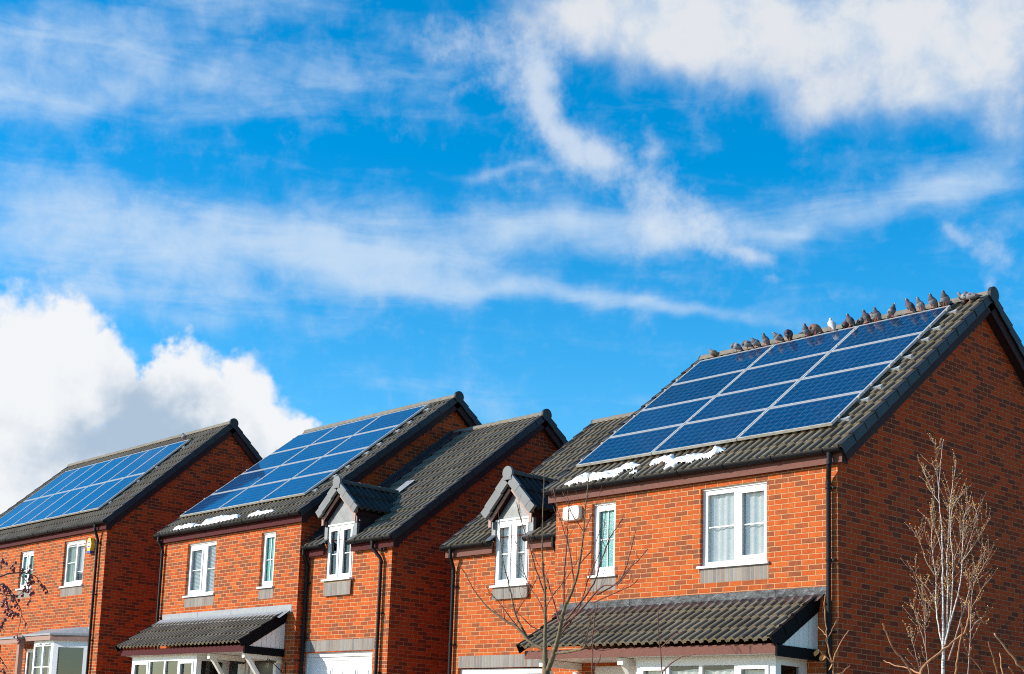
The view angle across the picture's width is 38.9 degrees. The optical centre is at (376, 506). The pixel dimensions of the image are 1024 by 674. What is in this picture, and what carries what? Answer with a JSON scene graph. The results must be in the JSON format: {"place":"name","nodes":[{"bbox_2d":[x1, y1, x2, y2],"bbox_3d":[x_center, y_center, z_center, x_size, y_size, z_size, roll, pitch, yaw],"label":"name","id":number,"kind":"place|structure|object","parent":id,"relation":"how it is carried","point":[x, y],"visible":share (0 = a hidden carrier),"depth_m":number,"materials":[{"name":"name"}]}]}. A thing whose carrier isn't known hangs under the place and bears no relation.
{"place":"outdoors","nodes":[
{"label":"outdoors","id":0,"kind":"place"},
{"bbox_2d":[0,418,262,673],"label":"brick house","id":1,"kind":"structure","parent":0,"point":[87,613],"depth_m":35.98,"materials":[{"name":"brick"}]},
{"bbox_2d":[15,550,33,598],"bbox_3d":[-9.252,1.782,38.047,0.175,1.258,0.905,10,-12,-38],"label":"window","id":2,"kind":"structure","parent":1,"relation":"in","point":[28,556],"depth_m":38.13,"materials":[{"name":"white plastic"}]},
{"bbox_2d":[25,649,33,673],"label":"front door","id":3,"kind":"structure","parent":1,"relation":"in","point":[29,653],"depth_m":37.21,"materials":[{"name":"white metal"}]},
{"bbox_2d":[32,640,87,673],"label":"bay window","id":4,"kind":"structure","parent":1,"relation":"in","point":[46,652],"depth_m":35.03,"materials":[{"name":"white plastic"}]},
{"bbox_2d":[59,539,85,596],"bbox_3d":[-7.541,1.526,35.938,0.198,1.392,1.219,10,-12,-38],"label":"window","id":5,"kind":"structure","parent":1,"relation":"in","point":[75,550],"depth_m":36.00,"materials":[{"name":"white plastic"}]},
{"bbox_2d":[86,538,94,553],"bbox_3d":[-7.011,0.949,35.214,0.104,0.372,0.300,10,-12,-38],"label":"alarm box","id":6,"kind":"object","parent":1,"relation":"attached to","point":[90,544],"visible":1,"depth_m":35.15,"materials":[{"name":"yellow plastic"}]},
{"bbox_2d":[0,439,189,529],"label":"solar array","id":7,"kind":"object","parent":1,"relation":"on","point":[96,486],"visible":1,"depth_m":39.11,"materials":[{"name":"glass"}]},
{"bbox_2d":[0,0,1023,513],"label":"sky","id":8,"kind":"structure","parent":0,"point":[283,219],"materials":[{"name":"blue"}]},
{"bbox_3d":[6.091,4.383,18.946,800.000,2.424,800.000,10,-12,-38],"label":"ground","id":9,"kind":"structure","parent":0,"visible":0},
{"bbox_2d":[0,555,47,673],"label":"crab apple tree","id":10,"kind":"object","parent":9,"relation":"on","point":[30,582],"visible":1,"depth_m":13.39,"materials":[{"name":"plant"}]},
{"bbox_2d":[115,391,567,673],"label":"brick house","id":11,"kind":"structure","parent":9,"relation":"on","point":[346,570],"depth_m":28.85,"materials":[{"name":"brick"}]},
{"bbox_2d":[131,654,228,673],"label":"bay window","id":12,"kind":"structure","parent":11,"relation":"in","point":[153,664],"depth_m":30.73,"materials":[{"name":"white plastic"}]},
{"bbox_2d":[173,523,200,529],"bbox_3d":[-4.231,0.447,32.294,0.224,0.187,1.260,10,-12,-38],"label":"snow patch","id":13,"kind":"object","parent":11,"relation":"on","point":[179,527],"visible":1,"depth_m":32.26,"materials":[{"name":"white snow"}]},
{"bbox_2d":[182,540,216,606],"bbox_3d":[-3.847,1.482,31.694,0.192,1.430,1.264,10,-12,-38],"label":"window","id":14,"kind":"structure","parent":11,"relation":"in","point":[201,596],"depth_m":31.71,"materials":[{"name":"white plastic"}]},
{"bbox_2d":[201,514,240,524],"bbox_3d":[-3.337,0.279,31.274,0.345,0.265,1.400,10,-12,-38],"label":"snow patch","id":15,"kind":"object","parent":11,"relation":"on","point":[216,519],"visible":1,"depth_m":31.24,"materials":[{"name":"white snow"}]},
{"bbox_2d":[248,509,273,516],"bbox_3d":[-2.389,0.130,30.079,0.223,0.192,0.952,10,-12,-38],"label":"snow patch","id":16,"kind":"object","parent":11,"relation":"on","point":[257,512],"visible":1,"depth_m":30.09,"materials":[{"name":"white snow"}]},
{"bbox_2d":[245,657,281,673],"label":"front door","id":17,"kind":"structure","parent":11,"relation":"in","point":[264,667],"depth_m":29.32,"materials":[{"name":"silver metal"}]},
{"bbox_2d":[256,531,275,598],"bbox_3d":[-2.231,1.204,29.676,0.175,1.394,0.580,10,-12,-38],"label":"window","id":18,"kind":"structure","parent":11,"relation":"in","point":[266,589],"depth_m":29.73,"materials":[{"name":"white plastic"}]},
{"bbox_2d":[180,404,429,516],"bbox_3d":[-1.673,-1.026,32.620,3.242,2.519,5.190,10,-12,-38],"label":"solar array","id":19,"kind":"object","parent":11,"relation":"on","point":[302,464],"visible":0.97,"depth_m":32.38,"materials":[{"name":"glass"}]},
{"bbox_2d":[321,521,355,595],"bbox_3d":[-0.729,1.020,28.076,0.175,1.424,0.915,10,-12,-38],"label":"window","id":20,"kind":"structure","parent":11,"relation":"in","point":[339,583],"depth_m":28.09,"materials":[{"name":"white plastic"}]},
{"bbox_2d":[305,651,371,673],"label":"garage door","id":21,"kind":"structure","parent":11,"relation":"in","point":[352,662],"depth_m":27.75,"materials":[{"name":"white plastic"}]},
{"bbox_2d":[457,466,647,673],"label":"bare sapling","id":22,"kind":"object","parent":9,"relation":"on","point":[546,665],"visible":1,"depth_m":18.73,"materials":[{"name":"brown plant"}]},
{"bbox_2d":[591,603,613,673],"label":"bare shrub","id":23,"kind":"object","parent":9,"relation":"on","point":[592,668],"visible":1,"depth_m":11.50,"materials":[{"name":"brown plant"}]},
{"bbox_2d":[657,611,694,673],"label":"bare shrub","id":24,"kind":"object","parent":9,"relation":"on","point":[663,670],"visible":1,"depth_m":11.49,"materials":[{"name":"brown plant"}]},
{"bbox_2d":[439,286,1023,673],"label":"brick house","id":25,"kind":"structure","parent":9,"relation":"on","point":[759,549],"depth_m":21.53,"materials":[{"name":"brick"}]},
{"bbox_2d":[460,668,541,673],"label":"garage door","id":26,"kind":"structure","parent":25,"relation":"in","point":[509,670],"depth_m":24.73,"materials":[{"name":"white plastic"}]},
{"bbox_2d":[489,516,532,599],"bbox_3d":[2.344,0.889,24.910,0.196,1.414,0.915,10,-12,-38],"label":"window","id":27,"kind":"structure","parent":25,"relation":"in","point":[500,590],"depth_m":24.93,"materials":[{"name":"white plastic"}]},
{"bbox_2d":[563,505,581,521],"bbox_3d":[3.195,0.107,23.564,0.083,0.250,0.380,10,-12,-38],"label":"alarm box","id":28,"kind":"object","parent":25,"relation":"attached to","point":[576,510],"visible":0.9,"depth_m":23.49,"materials":[{"name":"beige plastic"}]},
{"bbox_2d":[587,501,615,591],"bbox_3d":[3.649,0.633,23.003,0.175,1.430,0.580,10,-12,-38],"label":"window","id":29,"kind":"structure","parent":25,"relation":"in","point":[608,560],"depth_m":23.04,"materials":[{"name":"white plastic"}]},
{"bbox_2d":[565,462,639,485],"bbox_3d":[3.648,-0.516,23.284,0.351,0.327,1.430,11,-13,-41],"label":"snow patch","id":30,"kind":"object","parent":25,"relation":"on","point":[582,478],"visible":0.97,"depth_m":23.12,"materials":[{"name":"white snow"}]},
{"bbox_2d":[595,666,635,673],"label":"front door","id":31,"kind":"structure","parent":25,"relation":"in","point":[598,669],"depth_m":22.52,"materials":[{"name":"white plastic"}]},
{"bbox_2d":[650,446,725,468],"bbox_3d":[4.722,-0.718,22.075,0.415,0.344,1.414,10,-12,-38],"label":"snow patch","id":32,"kind":"object","parent":25,"relation":"on","point":[670,460],"visible":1,"depth_m":22.02,"materials":[{"name":"white snow"}]},
{"bbox_2d":[708,349,718,357],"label":"pigeon","id":33,"kind":"object","parent":25,"relation":"on","point":[713,353],"visible":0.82,"depth_m":26.59,"materials":[{"name":"grey"}]},
{"bbox_2d":[634,654,806,673],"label":"bay window","id":34,"kind":"structure","parent":25,"relation":"in","point":[771,664],"depth_m":19.96,"materials":[{"name":"white plastic"}]},
{"bbox_2d":[696,481,768,583],"bbox_3d":[5.244,0.381,21.040,0.198,1.430,1.264,10,-12,-38],"label":"window","id":35,"kind":"structure","parent":25,"relation":"in","point":[734,516],"depth_m":21.04,"materials":[{"name":"white plastic"}]},
{"bbox_2d":[576,305,957,466],"bbox_3d":[6.242,-1.931,23.392,3.242,2.519,5.190,10,-12,-38],"label":"solar array","id":36,"kind":"object","parent":25,"relation":"on","point":[821,380],"visible":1,"depth_m":23.10,"materials":[{"name":"glass"}]},
{"bbox_2d":[730,343,743,352],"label":"pigeon","id":37,"kind":"object","parent":36,"relation":"on","point":[736,346],"visible":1,"depth_m":25.87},
{"bbox_2d":[741,340,753,350],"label":"pigeon","id":38,"kind":"object","parent":36,"relation":"on","point":[746,343],"visible":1,"depth_m":25.68,"materials":[{"name":"grey"}]},
{"bbox_2d":[750,338,761,348],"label":"pigeon","id":39,"kind":"object","parent":36,"relation":"on","point":[755,342],"visible":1,"depth_m":25.56,"materials":[{"name":"grey"}]},
{"bbox_2d":[762,333,769,345],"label":"pigeon","id":40,"kind":"object","parent":36,"relation":"on","point":[765,340],"visible":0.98,"depth_m":25.40,"materials":[{"name":"grey"}]},
{"bbox_2d":[773,332,785,343],"bbox_3d":[7.045,-2.965,25.232,0.251,0.202,0.158,3,-10,-3],"label":"pigeon","id":41,"kind":"object","parent":36,"relation":"on","point":[777,336],"visible":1,"depth_m":25.19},
{"bbox_2d":[784,329,792,340],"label":"pigeon","id":42,"kind":"object","parent":36,"relation":"on","point":[788,334],"visible":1,"depth_m":25.02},
{"bbox_2d":[802,323,810,336],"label":"pigeon","id":43,"kind":"object","parent":36,"relation":"on","point":[806,331],"visible":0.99,"depth_m":24.76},
{"bbox_2d":[808,324,823,334],"bbox_3d":[7.524,-3.040,24.632,0.266,0.197,0.158,1,-10,12],"label":"pigeon","id":44,"kind":"object","parent":36,"relation":"on","point":[815,327],"visible":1,"depth_m":24.59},
{"bbox_2d":[827,318,835,331],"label":"pigeon","id":45,"kind":"object","parent":36,"relation":"on","point":[831,323],"visible":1,"depth_m":24.32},
{"bbox_2d":[845,314,855,327],"bbox_3d":[7.943,-3.116,24.118,0.155,0.256,0.144,9,-11,-31],"label":"pigeon","id":46,"kind":"object","parent":36,"relation":"on","point":[850,320],"visible":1,"depth_m":24.07,"materials":[{"name":"grey"}]},
{"bbox_2d":[861,310,871,323],"bbox_3d":[8.133,-3.146,23.884,0.155,0.256,0.144,11,-13,-41],"label":"pigeon","id":47,"kind":"object","parent":36,"relation":"on","point":[866,317],"visible":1,"depth_m":23.84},
{"bbox_2d":[887,303,895,318],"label":"pigeon","id":48,"kind":"object","parent":36,"relation":"on","point":[891,311],"visible":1,"depth_m":23.48,"materials":[{"name":"grey"}]},
{"bbox_2d":[904,298,916,313],"bbox_3d":[8.633,-3.236,23.263,0.171,0.282,0.158,7,-10,-21],"label":"pigeon","id":49,"kind":"object","parent":36,"relation":"on","point":[909,306],"visible":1,"depth_m":23.22,"materials":[{"name":"grey"}]},
{"bbox_2d":[916,297,925,311],"bbox_3d":[8.742,-3.243,23.129,0.144,0.256,0.155,-6,-13,43],"label":"pigeon","id":50,"kind":"object","parent":36,"relation":"on","point":[920,304],"visible":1,"depth_m":23.09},
{"bbox_2d":[928,293,937,307],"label":"pigeon","id":51,"kind":"object","parent":36,"relation":"on","point":[932,301],"visible":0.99,"depth_m":22.92,"materials":[{"name":"grey"}]},
{"bbox_2d":[841,319,848,328],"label":"pigeon","id":52,"kind":"object","parent":25,"relation":"on","point":[844,324],"visible":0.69,"depth_m":24.33,"materials":[{"name":"grey"}]},
{"bbox_2d":[856,316,864,325],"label":"pigeon","id":53,"kind":"object","parent":25,"relation":"on","point":[861,320],"visible":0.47,"depth_m":24.09,"materials":[{"name":"grey"}]},
{"bbox_2d":[873,307,881,321],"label":"pigeon","id":54,"kind":"object","parent":25,"relation":"on","point":[877,314],"visible":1,"depth_m":23.70,"materials":[{"name":"grey"}]},
{"bbox_2d":[940,290,949,305],"bbox_3d":[9.011,-3.291,22.798,0.163,0.269,0.151,2,-10,5],"label":"pigeon","id":55,"kind":"object","parent":25,"relation":"on","point":[945,298],"visible":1,"depth_m":22.76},
{"bbox_2d":[956,292,966,303],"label":"pigeon","id":56,"kind":"object","parent":25,"relation":"on","point":[961,297],"visible":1,"depth_m":22.73,"materials":[{"name":"grey"}]},
{"bbox_2d":[964,291,982,299],"bbox_3d":[9.358,-3.317,22.605,0.144,0.210,0.322,9,-11,-33],"label":"pigeon","id":57,"kind":"object","parent":25,"relation":"on","point":[970,296],"visible":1,"depth_m":22.58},
{"bbox_2d":[814,595,850,673],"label":"bare shrub","id":58,"kind":"object","parent":9,"relation":"on","point":[821,657],"visible":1,"depth_m":10.49,"materials":[{"name":"brown plant"}]},
{"bbox_2d":[882,601,982,673],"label":"bare shrub","id":59,"kind":"object","parent":9,"relation":"on","point":[932,658],"visible":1,"depth_m":8.49,"materials":[{"name":"brown plant"}]},
{"bbox_2d":[902,433,997,673],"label":"birch tree","id":60,"kind":"object","parent":9,"relation":"on","point":[943,642],"visible":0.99,"depth_m":16.10,"materials":[{"name":"brown plant"}]},
{"bbox_2d":[988,633,1023,673],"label":"bare shrub","id":61,"kind":"object","parent":9,"relation":"on","point":[1012,656],"visible":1,"depth_m":8.00,"materials":[{"name":"brown plant"}]}
]}

